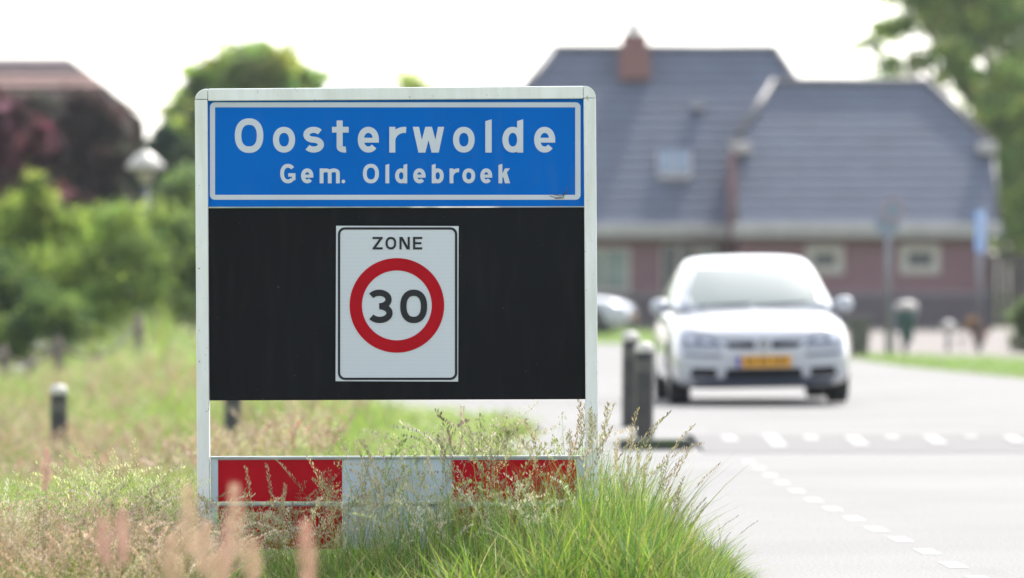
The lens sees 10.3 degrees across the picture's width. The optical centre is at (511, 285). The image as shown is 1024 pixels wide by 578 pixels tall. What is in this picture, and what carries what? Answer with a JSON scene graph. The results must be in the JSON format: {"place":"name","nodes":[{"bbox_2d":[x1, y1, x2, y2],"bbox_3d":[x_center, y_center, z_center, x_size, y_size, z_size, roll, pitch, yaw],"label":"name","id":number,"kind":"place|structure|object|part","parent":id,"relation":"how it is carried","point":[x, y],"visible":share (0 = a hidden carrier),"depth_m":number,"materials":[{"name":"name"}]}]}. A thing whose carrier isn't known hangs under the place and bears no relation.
{"place":"outdoors","nodes":[
{"label":"outdoors","id":0,"kind":"place"},
{"bbox_2d":[39,446,51,577],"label":"grass plume","id":1,"kind":"object","parent":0,"point":[45,477],"depth_m":16.50,"materials":[{"name":"pink plant"}]},
{"bbox_2d":[0,484,282,577],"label":"meadow seed grass","id":2,"kind":"structure","parent":0,"point":[51,547],"depth_m":19.82,"materials":[{"name":"beige plant"}]},
{"bbox_2d":[0,399,701,577],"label":"seeding grass","id":3,"kind":"structure","parent":0,"point":[146,497],"depth_m":21.14,"materials":[{"name":"beige plant"}]},
{"bbox_2d":[0,485,750,577],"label":"dry grass","id":4,"kind":"structure","parent":0,"point":[441,560],"depth_m":20.41,"materials":[{"name":"plant"}]},
{"bbox_2d":[0,411,791,577],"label":"verge grass","id":5,"kind":"structure","parent":0,"point":[626,568],"depth_m":20.18,"materials":[{"name":"green plant"}]},
{"bbox_2d":[0,0,1023,289],"label":"sky","id":6,"kind":"structure","parent":0,"point":[134,48],"materials":[{"name":"white"}]},
{"bbox_2d":[10,290,1023,576],"bbox_3d":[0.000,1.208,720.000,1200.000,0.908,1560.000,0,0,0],"label":"ground","id":7,"kind":"structure","parent":0,"point":[538,432],"depth_m":89.38,"materials":[{"name":"green plant"}]},
{"bbox_2d":[9,364,35,385],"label":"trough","id":8,"kind":"object","parent":7,"relation":"on","point":[21,366],"visible":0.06,"depth_m":81.77,"materials":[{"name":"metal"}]},
{"bbox_2d":[0,239,103,365],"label":"shrub","id":9,"kind":"object","parent":7,"relation":"on","point":[27,307],"visible":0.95,"depth_m":89.99,"materials":[{"name":"green plant"}]},
{"bbox_2d":[0,82,112,266],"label":"purple tree","id":10,"kind":"object","parent":7,"relation":"on","point":[36,141],"visible":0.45,"depth_m":110.13,"materials":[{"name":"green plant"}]},
{"bbox_2d":[50,385,67,461],"bbox_3d":[-3.602,1.456,45.200,0.144,1.338,0.144,0,0,-34],"label":"bollard","id":11,"kind":"object","parent":7,"relation":"on","point":[58,406],"visible":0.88,"depth_m":45.14,"materials":[{"name":"black plastic"}]},
{"bbox_2d":[0,160,118,361],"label":"shrub","id":12,"kind":"object","parent":7,"relation":"on","point":[23,233],"visible":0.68,"depth_m":94.83,"materials":[{"name":"green plant"}]},
{"bbox_2d":[0,81,141,232],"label":"brown tree","id":13,"kind":"object","parent":7,"relation":"on","point":[91,129],"visible":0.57,"depth_m":129.61,"materials":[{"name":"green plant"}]},
{"bbox_2d":[0,314,143,386],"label":"field fence","id":14,"kind":"object","parent":7,"relation":"on","point":[58,347],"visible":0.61,"depth_m":80.95,"materials":[{"name":"brown wood"}]},
{"bbox_2d":[0,58,145,329],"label":"farmhouse","id":15,"kind":"object","parent":7,"relation":"on","point":[48,75],"visible":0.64,"depth_m":153.69,"materials":[{"name":"brown tile"}]},
{"bbox_2d":[95,519,110,577],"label":"grass plume","id":16,"kind":"object","parent":7,"relation":"on","point":[101,526],"depth_m":12.60,"materials":[{"name":"pink plant"}]},
{"bbox_2d":[12,438,212,574],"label":"yellow flowering grass","id":17,"kind":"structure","parent":7,"relation":"on","point":[106,476],"depth_m":21.64,"materials":[{"name":"beige plant"}]},
{"bbox_2d":[42,191,189,355],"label":"shrub","id":18,"kind":"object","parent":7,"relation":"on","point":[113,259],"visible":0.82,"depth_m":93.21,"materials":[{"name":"green plant"}]},
{"bbox_2d":[115,507,129,577],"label":"grass plume","id":19,"kind":"object","parent":7,"relation":"on","point":[122,534],"depth_m":12.89,"materials":[{"name":"pink plant"}]},
{"bbox_2d":[126,148,164,325],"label":"street lamp","id":20,"kind":"object","parent":7,"relation":"on","point":[145,163],"visible":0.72,"depth_m":99.86,"materials":[{"name":"metal"}]},
{"bbox_2d":[118,122,194,328],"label":"dark tree","id":21,"kind":"object","parent":7,"relation":"on","point":[166,137],"visible":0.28,"depth_m":149.76,"materials":[{"name":"green plant"}]},
{"bbox_2d":[131,157,195,335],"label":"shrub","id":22,"kind":"object","parent":7,"relation":"on","point":[177,222],"visible":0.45,"depth_m":94.82,"materials":[{"name":"green plant"}]},
{"bbox_2d":[159,534,181,577],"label":"grass plume","id":23,"kind":"object","parent":7,"relation":"on","point":[171,543],"depth_m":12.49,"materials":[{"name":"brown plant"}]},
{"bbox_2d":[177,482,198,577],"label":"grass plume","id":24,"kind":"object","parent":7,"relation":"on","point":[187,540],"depth_m":12.60,"materials":[{"name":"brown plant"}]},
{"bbox_2d":[0,308,393,495],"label":"meadow seed heads","id":25,"kind":"object","parent":7,"relation":"on","point":[173,453],"visible":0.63,"depth_m":43.48,"materials":[{"name":"beige plant"}]},
{"bbox_2d":[194,519,215,577],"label":"grass plume","id":26,"kind":"object","parent":7,"relation":"on","point":[206,526],"depth_m":12.39,"materials":[{"name":"brown plant"}]},
{"bbox_2d":[224,400,240,451],"bbox_3d":[-2.255,1.481,45.603,0.144,1.338,0.144,0,-3,38],"label":"bollard","id":27,"kind":"object","parent":7,"relation":"on","point":[230,421],"visible":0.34,"depth_m":45.56,"materials":[{"name":"black plastic"}]},
{"bbox_2d":[225,482,246,577],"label":"grass plume","id":28,"kind":"object","parent":7,"relation":"on","point":[232,489],"depth_m":12.79,"materials":[{"name":"pink plant"}]},
{"bbox_2d":[155,36,333,163],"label":"broadleaf tree","id":29,"kind":"object","parent":7,"relation":"on","point":[261,63],"visible":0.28,"depth_m":179.49,"materials":[{"name":"green plant"}]},
{"bbox_2d":[0,300,613,561],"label":"meadow grass","id":30,"kind":"structure","parent":7,"relation":"on","point":[411,418],"depth_m":51.01,"materials":[{"name":"green plant"}]},
{"bbox_2d":[188,422,564,577],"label":"rye grass","id":31,"kind":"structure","parent":7,"relation":"on","point":[443,452],"depth_m":21.00,"materials":[{"name":"green plant"}]},
{"bbox_2d":[357,206,432,207],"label":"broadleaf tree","id":32,"kind":"object","parent":7,"relation":"on","point":[389,206],"depth_m":209.08,"materials":[{"name":"green plant"}]},
{"bbox_2d":[195,86,598,571],"bbox_3d":[-0.435,0.208,21.558,1.530,1.927,0.073,0,0,0],"label":"town sign","id":33,"kind":"object","parent":7,"relation":"on","point":[314,281],"visible":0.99,"depth_m":21.54,"materials":[{"name":"paint"}]},
{"bbox_2d":[153,471,643,577],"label":"silvery grass","id":34,"kind":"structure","parent":7,"relation":"on","point":[338,537],"depth_m":20.76,"materials":[{"name":"green plant"}]},
{"bbox_2d":[387,67,461,207],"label":"distant tree","id":35,"kind":"object","parent":7,"relation":"on","point":[406,79],"depth_m":259.72,"materials":[{"name":"green plant"}]},
{"bbox_2d":[188,431,715,577],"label":"tall green grass","id":36,"kind":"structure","parent":7,"relation":"on","point":[484,543],"depth_m":20.67,"materials":[{"name":"green plant"}]},
{"bbox_2d":[597,296,637,334],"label":"car","id":37,"kind":"object","parent":7,"relation":"on","point":[613,314],"visible":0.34,"depth_m":131.31,"materials":[{"name":"silver metal"}]},
{"bbox_2d":[622,331,639,426],"bbox_3d":[0.958,1.041,46.200,0.144,1.338,0.144,1,0,-17],"label":"bollard","id":38,"kind":"object","parent":7,"relation":"on","point":[630,339],"visible":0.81,"depth_m":46.14,"materials":[{"name":"black plastic"}]},
{"bbox_2d":[634,342,653,437],"bbox_3d":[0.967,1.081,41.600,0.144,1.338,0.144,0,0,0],"label":"bollard","id":39,"kind":"object","parent":7,"relation":"on","point":[644,379],"visible":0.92,"depth_m":41.54,"materials":[{"name":"black plastic"}]},
{"bbox_2d":[619,438,691,449],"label":"kerb block","id":40,"kind":"structure","parent":7,"relation":"on","point":[665,443],"depth_m":39.75,"materials":[{"name":"grey concrete"}]},
{"bbox_2d":[496,19,1001,326],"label":"brick house","id":41,"kind":"structure","parent":7,"relation":"on","point":[703,150],"depth_m":162.20,"materials":[{"name":"grey tile"}]},
{"bbox_2d":[597,247,629,291],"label":"window","id":42,"kind":"structure","parent":41,"relation":"in","point":[613,263],"depth_m":162.16,"materials":[{"name":"grey"}]},
{"bbox_2d":[661,244,677,296],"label":"door","id":43,"kind":"structure","parent":41,"relation":"in","point":[669,252],"depth_m":162.16,"materials":[{"name":"grey"}]},
{"bbox_2d":[679,244,694,266],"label":"window","id":44,"kind":"structure","parent":41,"relation":"in","point":[686,251],"depth_m":162.16,"materials":[{"name":"grey"}]},
{"bbox_2d":[698,246,716,256],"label":"window","id":45,"kind":"structure","parent":41,"relation":"in","point":[703,251],"depth_m":162.12,"materials":[{"name":"grey"}]},
{"bbox_2d":[805,245,843,273],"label":"window","id":46,"kind":"structure","parent":41,"relation":"in","point":[824,259],"depth_m":160.35,"materials":[{"name":"grey"}]},
{"bbox_2d":[899,244,939,273],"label":"window","id":47,"kind":"structure","parent":41,"relation":"in","point":[913,258],"depth_m":160.35,"materials":[{"name":"grey"}]},
{"bbox_2d":[597,291,991,331],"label":"garden fence","id":48,"kind":"object","parent":7,"relation":"on","point":[973,308],"visible":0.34,"depth_m":140.99,"materials":[{"name":"metal"}]},
{"bbox_2d":[846,315,871,356],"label":"container","id":49,"kind":"object","parent":7,"relation":"on","point":[859,329],"visible":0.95,"depth_m":90.84,"materials":[{"name":"green plastic"}]},
{"bbox_2d":[875,198,905,356],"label":"traffic sign","id":50,"kind":"object","parent":7,"relation":"on","point":[890,216],"visible":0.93,"depth_m":91.93,"materials":[{"name":"metal"}]},
{"bbox_2d":[846,0,1023,298],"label":"broadleaf tree","id":51,"kind":"object","parent":7,"relation":"on","point":[970,31],"visible":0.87,"depth_m":183.99,"materials":[{"name":"green plant"}]},
{"bbox_2d":[855,351,1023,377],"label":"lawn grass","id":52,"kind":"structure","parent":7,"relation":"on","point":[954,363],"depth_m":83.19,"materials":[{"name":"green plant"}]},
{"bbox_2d":[958,315,988,347],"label":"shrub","id":53,"kind":"object","parent":7,"relation":"on","point":[971,322],"visible":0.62,"depth_m":103.98,"materials":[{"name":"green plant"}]},
{"bbox_2d":[987,254,1023,326],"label":"screen fence","id":54,"kind":"object","parent":7,"relation":"on","point":[1003,278],"visible":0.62,"depth_m":159.00,"materials":[{"name":"grey wood"}]},
{"bbox_2d":[1000,294,1023,351],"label":"shrub","id":55,"kind":"object","parent":7,"relation":"on","point":[1016,317],"visible":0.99,"depth_m":97.93,"materials":[{"name":"green plant"}]},
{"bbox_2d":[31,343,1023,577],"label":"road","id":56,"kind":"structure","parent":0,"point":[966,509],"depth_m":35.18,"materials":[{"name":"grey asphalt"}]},
{"bbox_2d":[650,255,852,403],"bbox_3d":[2.340,0.420,56.328,1.989,1.450,4.236,-1,0,-2],"label":"car","id":57,"kind":"object","parent":56,"relation":"on","point":[748,321],"visible":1,"depth_m":54.74,"materials":[{"name":"silver metal"}]},
{"bbox_3d":[1.614,-0.012,56.780,0.157,0.330,2.000,-1,0,-1],"label":"side window","id":58,"kind":"part","parent":57,"relation":"part of","materials":[{"name":"white glass"}]},
{"bbox_2d":[689,433,1023,452],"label":"speed hump","id":59,"kind":"object","parent":56,"relation":"on","point":[827,443],"visible":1,"depth_m":40.17,"materials":[{"name":"concrete"}]},
{"bbox_2d":[720,434,1023,577],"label":"road markings","id":60,"kind":"object","parent":56,"relation":"on","point":[775,440],"visible":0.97,"depth_m":37.35,"materials":[{"name":"paint"}]},
{"bbox_2d":[512,399,720,542],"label":"rye grass","id":61,"kind":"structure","parent":0,"point":[591,423],"depth_m":21.10,"materials":[{"name":"beige plant"}]},
{"bbox_2d":[597,329,654,343],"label":"lawn grass","id":62,"kind":"structure","parent":0,"point":[606,338],"depth_m":124.75,"materials":[{"name":"green plant"}]},
{"bbox_2d":[644,482,757,575],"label":"rye grass","id":63,"kind":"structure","parent":0,"point":[678,498],"depth_m":21.45,"materials":[{"name":"green plant"}]},
{"bbox_2d":[650,329,1023,359],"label":"pavement","id":64,"kind":"structure","parent":0,"point":[929,341],"depth_m":110.76,"materials":[{"name":"grey concrete"}]},
{"bbox_2d":[892,300,918,352],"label":"litter bin","id":65,"kind":"object","parent":64,"relation":"on","point":[906,311],"visible":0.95,"depth_m":96.90,"materials":[{"name":"metal"}]},
{"bbox_2d":[941,320,954,350],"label":"marker post","id":66,"kind":"object","parent":64,"relation":"on","point":[947,327],"visible":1,"depth_m":99.94,"materials":[{"name":"metal"}]},
{"bbox_2d":[975,211,985,351],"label":"traffic sign","id":67,"kind":"object","parent":64,"relation":"on","point":[980,232],"visible":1,"depth_m":97.96,"materials":[{"name":"metal"}]},
{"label":"meadow grass","id":68,"kind":"object","parent":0,"visible":0},
{"bbox_2d":[209,551,229,577],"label":"grass plume","id":69,"kind":"object","parent":68,"relation":"on","point":[219,560],"depth_m":12.19,"materials":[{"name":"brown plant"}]},
{"bbox_2d":[219,520,234,576],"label":"grass plume","id":70,"kind":"object","parent":68,"relation":"on","point":[226,555],"depth_m":12.99,"materials":[{"name":"pink plant"}]},
{"bbox_2d":[241,538,263,577],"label":"grass plume","id":71,"kind":"object","parent":68,"relation":"on","point":[254,573],"depth_m":12.59,"materials":[{"name":"brown plant"}]},
{"bbox_2d":[296,520,317,577],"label":"grass plume","id":72,"kind":"object","parent":68,"relation":"on","point":[303,523],"depth_m":12.39,"materials":[{"name":"plant"}]}
]}

